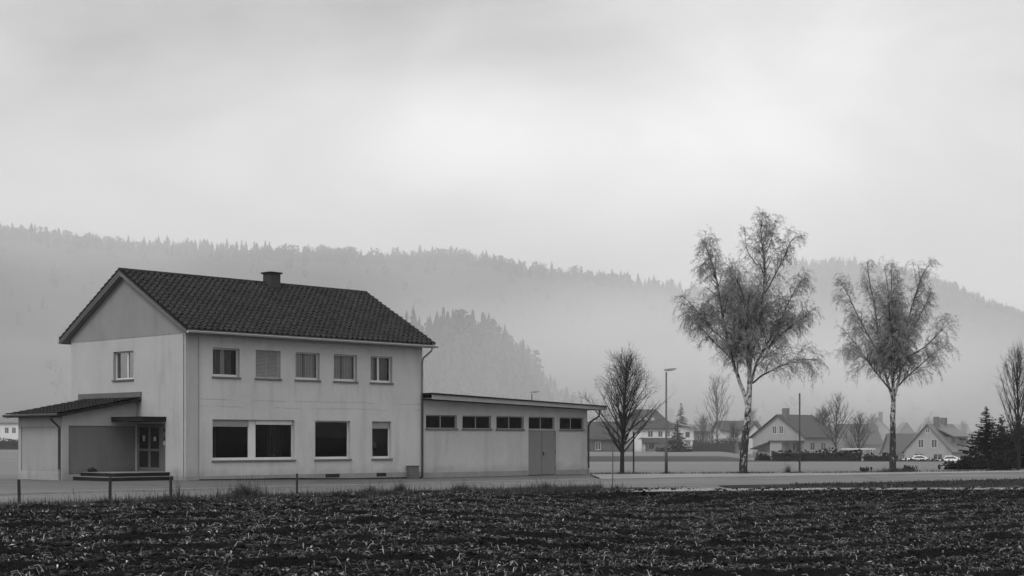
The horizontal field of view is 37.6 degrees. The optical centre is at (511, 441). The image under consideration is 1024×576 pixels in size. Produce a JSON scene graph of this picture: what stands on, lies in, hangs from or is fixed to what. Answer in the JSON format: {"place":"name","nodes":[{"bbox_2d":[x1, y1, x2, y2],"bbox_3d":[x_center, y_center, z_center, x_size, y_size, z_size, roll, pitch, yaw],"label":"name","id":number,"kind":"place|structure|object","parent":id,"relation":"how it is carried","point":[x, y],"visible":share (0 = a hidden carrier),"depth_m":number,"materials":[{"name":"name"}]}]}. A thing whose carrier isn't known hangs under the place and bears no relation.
{"place":"outdoors","nodes":[
{"label":"outdoors","id":0,"kind":"place"},
{"bbox_2d":[0,474,600,492],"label":"yard","id":1,"kind":"structure","parent":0,"point":[10,485],"depth_m":59.48,"materials":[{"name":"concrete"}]},
{"bbox_2d":[190,474,572,480],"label":"drain strip","id":2,"kind":"object","parent":1,"relation":"on","point":[388,478],"visible":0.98,"depth_m":69.58,"materials":[{"name":"concrete"}]},
{"bbox_2d":[0,236,931,431],"bbox_3d":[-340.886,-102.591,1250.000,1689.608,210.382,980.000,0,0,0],"label":"hill","id":3,"kind":"structure","parent":0,"point":[29,346],"depth_m":1112.68,"materials":[{"name":"plant"}]},
{"bbox_2d":[0,222,948,423],"bbox_3d":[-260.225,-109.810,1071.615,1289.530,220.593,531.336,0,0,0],"label":"hill forest","id":4,"kind":"object","parent":3,"relation":"on","point":[205,250],"visible":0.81,"depth_m":1298.20,"materials":[{"name":"plant"}]},
{"bbox_2d":[423,343,521,397],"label":"hill","id":5,"kind":"structure","parent":0,"point":[489,377],"depth_m":682.40,"materials":[{"name":"plant"}]},
{"bbox_2d":[402,305,678,425],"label":"spur forest","id":6,"kind":"object","parent":5,"relation":"on","point":[458,369],"visible":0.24,"depth_m":698.14,"materials":[{"name":"plant"}]},
{"bbox_2d":[0,489,1023,575],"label":"field","id":7,"kind":"structure","parent":0,"point":[278,562],"depth_m":27.70,"materials":[{"name":"soil"}]},
{"bbox_2d":[0,479,1007,512],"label":"verge grass","id":8,"kind":"structure","parent":7,"relation":"on","point":[531,489],"depth_m":43.78,"materials":[{"name":"plant"}]},
{"bbox_2d":[0,484,1023,575],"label":"soil clods","id":9,"kind":"object","parent":7,"relation":"on","point":[101,557],"visible":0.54,"depth_m":29.15,"materials":[{"name":"soil"}]},
{"bbox_2d":[0,484,1023,575],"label":"crop leaves","id":10,"kind":"object","parent":7,"relation":"on","point":[511,552],"visible":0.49,"depth_m":28.96,"materials":[{"name":"plant"}]},
{"bbox_2d":[0,485,1023,575],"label":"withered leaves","id":11,"kind":"object","parent":7,"relation":"on","point":[531,531],"visible":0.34,"depth_m":29.27,"materials":[{"name":"plant"}]},
{"bbox_2d":[0,473,1023,503],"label":"road","id":12,"kind":"structure","parent":0,"point":[713,481],"depth_m":61.62,"materials":[{"name":"asphalt"}]},
{"bbox_2d":[0,450,1023,488],"bbox_3d":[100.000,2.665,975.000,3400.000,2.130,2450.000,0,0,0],"label":"ground","id":13,"kind":"structure","parent":0,"point":[8,464],"depth_m":108.78,"materials":[{"name":"asphalt"}]},
{"bbox_2d":[0,417,17,440],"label":"village house","id":14,"kind":"structure","parent":13,"relation":"on","point":[8,428],"depth_m":329.81,"materials":[{"name":"paint"}]},
{"bbox_2d":[0,437,17,449],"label":"hedge","id":15,"kind":"object","parent":13,"relation":"on","point":[9,444],"visible":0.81,"depth_m":298.70,"materials":[{"name":"grey plant"}]},
{"bbox_2d":[2,268,438,480],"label":"house","id":16,"kind":"structure","parent":13,"relation":"on","point":[187,377],"depth_m":64.95,"materials":[{"name":"paint"}]},
{"bbox_2d":[111,351,133,381],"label":"window","id":17,"kind":"structure","parent":16,"relation":"in","point":[124,360],"depth_m":65.07,"materials":[{"name":"white glass"}]},
{"bbox_2d":[138,426,148,470],"bbox_3d":[-15.637,0.280,63.824,0.842,1.910,0.092,0,0,44],"label":"door","id":18,"kind":"structure","parent":16,"relation":"in","point":[143,431],"depth_m":63.88,"materials":[{"name":"glass"}]},
{"bbox_2d":[149,425,159,470],"bbox_3d":[-15.018,0.280,63.271,0.812,1.910,0.050,0,0,44],"label":"door","id":19,"kind":"structure","parent":16,"relation":"in","point":[154,431],"depth_m":63.29,"materials":[{"name":"glass"}]},
{"bbox_2d":[212,348,240,378],"bbox_3d":[-12.141,-3.282,63.089,0.420,1.267,1.606,0,0,44],"label":"window","id":20,"kind":"structure","parent":16,"relation":"in","point":[221,356],"depth_m":63.29,"materials":[{"name":"grey glass"}]},
{"bbox_2d":[212,419,295,461],"bbox_3d":[-11.082,-0.037,64.200,0.420,1.777,4.391,0,0,44],"label":"window","id":21,"kind":"structure","parent":16,"relation":"in","point":[232,440],"depth_m":64.17,"materials":[{"name":"black glass"}]},
{"bbox_2d":[255,350,281,379],"bbox_3d":[-10.537,-3.282,64.669,0.290,1.267,1.419,0,0,44],"label":"window","id":22,"kind":"structure","parent":16,"relation":"in","point":[260,376],"depth_m":64.71,"materials":[{"name":"grey plastic"}]},
{"bbox_2d":[295,352,320,381],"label":"window","id":23,"kind":"structure","parent":16,"relation":"in","point":[305,362],"depth_m":66.45,"materials":[{"name":"grey glass"}]},
{"bbox_2d":[314,421,351,460],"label":"window","id":24,"kind":"structure","parent":16,"relation":"in","point":[331,437],"depth_m":67.38,"materials":[{"name":"black glass"}]},
{"bbox_2d":[333,354,358,382],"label":"window","id":25,"kind":"structure","parent":16,"relation":"in","point":[344,365],"depth_m":68.05,"materials":[{"name":"grey glass"}]},
{"bbox_2d":[370,356,393,384],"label":"window","id":26,"kind":"structure","parent":16,"relation":"in","point":[380,366],"depth_m":69.66,"materials":[{"name":"grey glass"}]},
{"bbox_2d":[371,421,392,459],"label":"window","id":27,"kind":"structure","parent":16,"relation":"in","point":[375,425],"depth_m":69.49,"materials":[{"name":"grey glass"}]},
{"bbox_2d":[407,466,418,477],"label":"utility box","id":28,"kind":"object","parent":16,"relation":"attached to","point":[412,471],"visible":1,"depth_m":70.35,"materials":[{"name":"metal"}]},
{"bbox_2d":[0,472,1023,494],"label":"kerb","id":29,"kind":"structure","parent":13,"relation":"on","point":[64,492],"depth_m":61.61,"materials":[{"name":"concrete"}]},
{"bbox_2d":[423,393,606,477],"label":"storage shed","id":30,"kind":"structure","parent":13,"relation":"on","point":[470,436],"depth_m":75.08,"materials":[{"name":"paint"}]},
{"bbox_2d":[425,415,458,429],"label":"window","id":31,"kind":"structure","parent":30,"relation":"in","point":[433,422],"depth_m":72.19,"materials":[{"name":"black glass"}]},
{"bbox_2d":[462,416,492,429],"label":"window","id":32,"kind":"structure","parent":30,"relation":"in","point":[468,422],"depth_m":73.90,"materials":[{"name":"black glass"}]},
{"bbox_2d":[496,416,524,430],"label":"window","id":33,"kind":"structure","parent":30,"relation":"in","point":[502,422],"depth_m":75.58,"materials":[{"name":"black glass"}]},
{"bbox_2d":[529,430,541,474],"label":"door","id":34,"kind":"structure","parent":30,"relation":"in","point":[535,436],"depth_m":76.94,"materials":[{"name":"metal"}]},
{"bbox_2d":[529,417,552,429],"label":"window","id":35,"kind":"structure","parent":30,"relation":"in","point":[535,423],"depth_m":77.32,"materials":[{"name":"black glass"}]},
{"bbox_2d":[542,431,554,474],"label":"door","id":36,"kind":"structure","parent":30,"relation":"in","point":[548,437],"depth_m":77.63,"materials":[{"name":"metal"}]},
{"bbox_2d":[559,417,584,430],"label":"window","id":37,"kind":"structure","parent":30,"relation":"in","point":[566,423],"depth_m":78.97,"materials":[{"name":"black glass"}]},
{"bbox_2d":[587,422,620,451],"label":"barn","id":38,"kind":"structure","parent":13,"relation":"on","point":[597,438],"depth_m":256.33,"materials":[{"name":"tile"}]},
{"bbox_2d":[596,442,600,449],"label":"window","id":39,"kind":"structure","parent":38,"relation":"in","point":[598,444],"depth_m":256.30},
{"bbox_2d":[579,343,674,472],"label":"bare tree","id":40,"kind":"object","parent":13,"relation":"on","point":[623,417],"visible":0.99,"depth_m":79.78,"materials":[{"name":"black plant"}]},
{"bbox_2d":[633,432,633,472],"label":"tree stake","id":41,"kind":"object","parent":13,"relation":"on","point":[633,453],"visible":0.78,"depth_m":79.96,"materials":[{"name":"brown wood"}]},
{"bbox_2d":[624,409,674,451],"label":"village house","id":42,"kind":"structure","parent":13,"relation":"on","point":[653,437],"depth_m":262.30,"materials":[{"name":"paint"}]},
{"bbox_2d":[655,447,669,451],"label":"hedge","id":43,"kind":"object","parent":13,"relation":"on","point":[658,449],"visible":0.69,"depth_m":255.60,"materials":[{"name":"grey plant"}]},
{"bbox_2d":[664,368,675,472],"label":"street lamp","id":44,"kind":"object","parent":13,"relation":"on","point":[666,446],"visible":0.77,"depth_m":79.95,"materials":[{"name":"metal"}]},
{"bbox_2d":[664,421,693,451],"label":"spruce tree","id":45,"kind":"object","parent":13,"relation":"on","point":[677,444],"visible":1,"depth_m":249.72,"materials":[{"name":"grey plant"}]},
{"bbox_2d":[674,403,688,427],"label":"spruce tree","id":46,"kind":"object","parent":13,"relation":"on","point":[683,419],"visible":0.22,"depth_m":299.76,"materials":[{"name":"grey plant"}]},
{"bbox_2d":[669,421,695,450],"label":"village house","id":47,"kind":"structure","parent":13,"relation":"on","point":[687,431],"depth_m":276.00,"materials":[{"name":"paint"}]},
{"bbox_2d":[688,425,712,442],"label":"village house","id":48,"kind":"structure","parent":13,"relation":"on","point":[710,434],"depth_m":285.00,"materials":[{"name":"grey tile"}]},
{"bbox_2d":[692,414,712,442],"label":"bare tree","id":49,"kind":"object","parent":13,"relation":"on","point":[702,425],"visible":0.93,"depth_m":273.84,"materials":[{"name":"grey plant"}]},
{"bbox_2d":[691,438,732,452],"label":"hedge","id":50,"kind":"object","parent":13,"relation":"on","point":[713,446],"visible":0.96,"depth_m":261.00,"materials":[{"name":"grey plant"}]},
{"bbox_2d":[696,372,735,441],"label":"bare tree","id":51,"kind":"object","parent":13,"relation":"on","point":[715,401],"visible":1,"depth_m":261.96,"materials":[{"name":"grey plant"}]},
{"bbox_2d":[724,419,741,453],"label":"bare tree","id":52,"kind":"object","parent":13,"relation":"on","point":[738,431],"visible":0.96,"depth_m":249.85,"materials":[{"name":"grey plant"}]},
{"bbox_2d":[711,421,760,453],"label":"village house","id":53,"kind":"structure","parent":13,"relation":"on","point":[755,426],"depth_m":272.23,"materials":[{"name":"paint"}]},
{"bbox_2d":[740,407,762,425],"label":"bare tree","id":54,"kind":"object","parent":13,"relation":"on","point":[753,416],"visible":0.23,"depth_m":329.32,"materials":[{"name":"grey plant"}]},
{"bbox_2d":[670,207,833,472],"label":"birch tree","id":55,"kind":"object","parent":13,"relation":"on","point":[745,341],"visible":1,"depth_m":80.88,"materials":[{"name":"grey plant"}]},
{"bbox_2d":[749,408,839,459],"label":"village house","id":56,"kind":"structure","parent":13,"relation":"on","point":[777,432],"depth_m":255.72,"materials":[{"name":"paint"}]},
{"bbox_2d":[772,426,776,433],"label":"window","id":57,"kind":"structure","parent":56,"relation":"in","point":[774,428],"depth_m":256.24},
{"bbox_2d":[779,426,783,433],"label":"window","id":58,"kind":"structure","parent":56,"relation":"in","point":[781,428],"depth_m":255.24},
{"bbox_2d":[792,442,798,449],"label":"window","id":59,"kind":"structure","parent":56,"relation":"in","point":[795,445],"depth_m":253.38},
{"bbox_2d":[798,393,801,471],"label":"pole","id":60,"kind":"object","parent":13,"relation":"on","point":[799,438],"visible":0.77,"depth_m":84.56,"materials":[{"name":"metal"}]},
{"bbox_2d":[590,469,1018,475],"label":"roadside grass","id":61,"kind":"structure","parent":13,"relation":"on","point":[712,472],"depth_m":79.83,"materials":[{"name":"plant"}]},
{"bbox_2d":[811,406,846,448],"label":"bare tree","id":62,"kind":"object","parent":13,"relation":"on","point":[820,415],"visible":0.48,"depth_m":261.51,"materials":[{"name":"grey plant"}]},
{"bbox_2d":[817,393,852,448],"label":"bare tree","id":63,"kind":"object","parent":13,"relation":"on","point":[834,423],"visible":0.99,"depth_m":169.79,"materials":[{"name":"grey plant"}]},
{"bbox_2d":[686,423,1023,450],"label":"tree belt","id":64,"kind":"object","parent":13,"relation":"on","point":[917,432],"depth_m":493.56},
{"bbox_2d":[838,410,874,452],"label":"bare tree","id":65,"kind":"object","parent":13,"relation":"on","point":[859,433],"visible":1,"depth_m":249.74,"materials":[{"name":"grey plant"}]},
{"bbox_2d":[839,448,875,453],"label":"carport","id":66,"kind":"object","parent":13,"relation":"on","point":[867,449],"visible":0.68,"depth_m":217.99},
{"bbox_2d":[833,424,882,458],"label":"village house","id":67,"kind":"structure","parent":13,"relation":"on","point":[874,440],"depth_m":319.66,"materials":[{"name":"paint"}]},
{"bbox_2d":[860,466,871,470],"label":"weeds","id":68,"kind":"object","parent":13,"relation":"on","point":[863,468],"visible":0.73,"depth_m":86.91,"materials":[{"name":"grey plant"}]},
{"bbox_2d":[864,414,884,436],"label":"bare tree","id":69,"kind":"object","parent":13,"relation":"on","point":[871,419],"visible":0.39,"depth_m":339.61,"materials":[{"name":"grey plant"}]},
{"bbox_2d":[866,412,889,440],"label":"village house","id":70,"kind":"structure","parent":13,"relation":"on","point":[886,429],"depth_m":372.17,"materials":[{"name":"grey tile"}]},
{"bbox_2d":[861,452,898,460],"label":"hedge","id":71,"kind":"object","parent":13,"relation":"on","point":[868,457],"visible":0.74,"depth_m":157.50,"materials":[{"name":"grey plant"}]},
{"bbox_2d":[829,256,960,469],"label":"birch tree","id":72,"kind":"object","parent":13,"relation":"on","point":[889,353],"visible":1,"depth_m":86.18,"materials":[{"name":"grey plant"}]},
{"bbox_2d":[866,466,925,471],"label":"grass patch","id":73,"kind":"object","parent":13,"relation":"on","point":[891,469],"visible":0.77,"depth_m":85.90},
{"bbox_2d":[880,433,917,460],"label":"village house","id":74,"kind":"structure","parent":13,"relation":"on","point":[903,440],"depth_m":295.16,"materials":[{"name":"tile"}]},
{"bbox_2d":[896,422,914,432],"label":"village house","id":75,"kind":"structure","parent":13,"relation":"on","point":[904,427],"depth_m":372.37,"materials":[{"name":"grey tile"}]},
{"bbox_2d":[899,465,917,470],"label":"weeds","id":76,"kind":"object","parent":13,"relation":"on","point":[907,467],"visible":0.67,"depth_m":87.93,"materials":[{"name":"grey plant"}]},
{"bbox_2d":[903,455,930,460],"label":"parked car","id":77,"kind":"object","parent":13,"relation":"on","point":[916,457],"visible":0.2,"depth_m":231.34,"materials":[{"name":"white paint"}]},
{"bbox_2d":[897,456,943,460],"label":"hedge","id":78,"kind":"object","parent":13,"relation":"on","point":[928,459],"visible":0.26,"depth_m":175.71,"materials":[{"name":"grey plant"}]},
{"bbox_2d":[915,416,932,431],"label":"bare tree","id":79,"kind":"object","parent":13,"relation":"on","point":[926,422],"visible":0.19,"depth_m":400.08,"materials":[{"name":"grey plant"}]},
{"bbox_2d":[901,417,977,458],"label":"village house","id":80,"kind":"structure","parent":13,"relation":"on","point":[938,437],"depth_m":247.01,"materials":[{"name":"paint"}]},
{"bbox_2d":[918,439,923,447],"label":"window","id":81,"kind":"structure","parent":80,"relation":"in","point":[920,441],"depth_m":247.39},
{"bbox_2d":[931,439,936,447],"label":"window","id":82,"kind":"structure","parent":80,"relation":"in","point":[933,441],"depth_m":245.94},
{"bbox_2d":[917,424,970,442],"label":"village house","id":83,"kind":"structure","parent":13,"relation":"on","point":[955,425],"depth_m":473.78,"materials":[{"name":"grey tile"}]},
{"bbox_2d":[937,456,959,460],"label":"parked car","id":84,"kind":"object","parent":13,"relation":"on","point":[951,458],"visible":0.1,"depth_m":225.20,"materials":[{"name":"white paint"}]},
{"bbox_2d":[938,459,959,469],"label":"shrub","id":85,"kind":"object","parent":13,"relation":"on","point":[951,465],"visible":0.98,"depth_m":92.90,"materials":[{"name":"grey plant"}]},
{"bbox_2d":[958,420,975,437],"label":"bare tree","id":86,"kind":"object","parent":13,"relation":"on","point":[963,427],"visible":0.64,"depth_m":419.60,"materials":[{"name":"grey plant"}]},
{"bbox_2d":[957,453,988,469],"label":"shrub","id":87,"kind":"object","parent":13,"relation":"on","point":[969,463],"visible":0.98,"depth_m":92.62,"materials":[{"name":"black plant"}]},
{"bbox_2d":[941,407,1022,468],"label":"conifer tree","id":88,"kind":"object","parent":13,"relation":"on","point":[983,446],"visible":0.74,"depth_m":94.72,"materials":[{"name":"black plant"}]},
{"bbox_2d":[978,414,1020,467],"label":"conifer tree","id":89,"kind":"object","parent":13,"relation":"on","point":[1001,428],"visible":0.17,"depth_m":97.57,"materials":[{"name":"black plant"}]},
{"bbox_2d":[982,448,1017,469],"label":"shrub","id":90,"kind":"object","parent":13,"relation":"on","point":[1004,462],"visible":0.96,"depth_m":91.21,"materials":[{"name":"black plant"}]},
{"bbox_2d":[994,341,1023,469],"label":"poplar tree","id":91,"kind":"object","parent":13,"relation":"on","point":[1017,416],"visible":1,"depth_m":91.96,"materials":[{"name":"black plant"}]},
{"bbox_2d":[998,414,1023,468],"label":"conifer tree","id":92,"kind":"object","parent":13,"relation":"on","point":[1011,441],"visible":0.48,"depth_m":95.85,"materials":[{"name":"black plant"}]},
{"bbox_2d":[0,0,1023,311],"label":"sky","id":93,"kind":"structure","parent":0,"point":[593,135],"materials":[{"name":"grey"}]},
{"bbox_2d":[587,456,756,460],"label":"bank","id":94,"kind":"structure","parent":0,"point":[662,458],"depth_m":152.06,"materials":[{"name":"grey plant"}]},
{"bbox_2d":[754,453,770,460],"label":"hedge","id":95,"kind":"object","parent":94,"relation":"on","point":[763,457],"visible":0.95,"depth_m":145.50,"materials":[{"name":"grey plant"}]},
{"bbox_2d":[770,447,861,460],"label":"hedge","id":96,"kind":"object","parent":94,"relation":"on","point":[835,455],"visible":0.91,"depth_m":151.40,"materials":[{"name":"grey plant"}]},
{"bbox_2d":[591,470,1023,478],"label":"pavement","id":97,"kind":"structure","parent":0,"point":[602,476],"depth_m":75.82,"materials":[{"name":"asphalt"}]},
{"bbox_2d":[606,488,1020,491],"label":"path","id":98,"kind":"structure","parent":0,"point":[708,489],"depth_m":53.71,"materials":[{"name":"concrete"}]},
{"bbox_2d":[699,266,1023,442],"bbox_3d":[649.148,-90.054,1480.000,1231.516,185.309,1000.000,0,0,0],"label":"hill","id":99,"kind":"structure","parent":0,"point":[967,393],"depth_m":1306.47,"materials":[{"name":"plant"}]},
{"bbox_2d":[697,256,1023,400],"bbox_3d":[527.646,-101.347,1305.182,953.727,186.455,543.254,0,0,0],"label":"hill forest","id":100,"kind":"object","parent":99,"relation":"on","point":[953,287],"visible":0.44,"depth_m":1542.42,"materials":[{"name":"plant"}]},
{"bbox_2d":[719,477,1023,487],"bbox_3d":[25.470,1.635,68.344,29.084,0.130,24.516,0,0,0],"label":"rough grass","id":101,"kind":"structure","parent":0,"point":[913,483],"depth_m":59.20,"materials":[{"name":"plant"}]},
{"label":"verge","id":102,"kind":"structure","parent":0,"visible":0},
{"bbox_2d":[17,479,20,502],"bbox_3d":[-11.737,1.309,35.781,0.085,0.816,0.076,0,0,0],"label":"wooden post","id":103,"kind":"object","parent":102,"relation":"on","point":[18,489],"visible":0.71,"depth_m":35.75,"materials":[{"name":"grey wood"}]},
{"bbox_2d":[108,477,111,500],"bbox_3d":[-10.356,1.326,38.732,0.087,0.826,0.080,0,0,0],"label":"wooden post","id":104,"kind":"object","parent":102,"relation":"on","point":[110,489],"visible":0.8,"depth_m":38.70,"materials":[{"name":"grey wood"}]},
{"bbox_2d":[140,490,195,500],"bbox_3d":[-9.222,1.428,40.496,2.074,0.430,2.103,0,0,0],"label":"grass tuft","id":105,"kind":"object","parent":102,"relation":"on","point":[164,496],"visible":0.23,"depth_m":40.33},
{"bbox_2d":[169,477,171,498],"bbox_3d":[-9.074,1.348,39.968,0.081,0.832,0.076,0,0,0],"label":"wooden post","id":106,"kind":"object","parent":102,"relation":"on","point":[170,486],"visible":0.71,"depth_m":39.94,"materials":[{"name":"grey wood"}]},
{"bbox_2d":[165,472,191,496],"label":"weed stems","id":107,"kind":"object","parent":102,"relation":"on","point":[178,489],"visible":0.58,"depth_m":41.09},
{"bbox_2d":[216,474,278,496],"bbox_3d":[-7.627,1.260,43.708,2.335,0.822,2.577,0,0,35],"label":"grass tuft","id":108,"kind":"object","parent":102,"relation":"on","point":[246,489],"visible":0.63,"depth_m":43.34,"materials":[{"name":"plant"}]},
{"bbox_2d":[349,479,389,493],"bbox_3d":[-4.449,1.429,47.800,1.625,0.564,1.576,0,0,0],"label":"grass tuft","id":109,"kind":"object","parent":102,"relation":"on","point":[375,489],"visible":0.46,"depth_m":47.73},
{"bbox_2d":[388,475,418,492],"bbox_3d":[-3.660,1.366,48.666,1.609,0.690,1.614,0,0,0],"label":"grass tuft","id":110,"kind":"object","parent":102,"relation":"on","point":[401,487],"visible":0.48,"depth_m":48.51,"materials":[{"name":"plant"}]},
{"bbox_2d":[437,479,478,490],"bbox_3d":[-1.755,1.441,49.722,1.786,0.542,1.425,0,0,-41],"label":"grass tuft","id":111,"kind":"object","parent":102,"relation":"on","point":[459,488],"visible":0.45,"depth_m":49.72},
{"bbox_2d":[527,476,568,488],"bbox_3d":[1.194,1.398,51.001,1.789,0.627,1.670,0,0,20],"label":"grass tuft","id":112,"kind":"object","parent":102,"relation":"on","point":[543,485],"visible":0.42,"depth_m":50.97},
{"bbox_2d":[612,445,612,486],"bbox_3d":[3.502,0.980,52.300,0.048,1.700,0.044,0,0,0],"label":"marker stake","id":113,"kind":"object","parent":102,"relation":"on","point":[612,465],"visible":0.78,"depth_m":52.28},
{"bbox_2d":[601,480,638,491],"bbox_3d":[3.709,1.506,51.672,1.905,0.414,1.488,0,0,-24],"label":"grass tuft","id":114,"kind":"object","parent":102,"relation":"on","point":[619,488],"visible":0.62,"depth_m":51.69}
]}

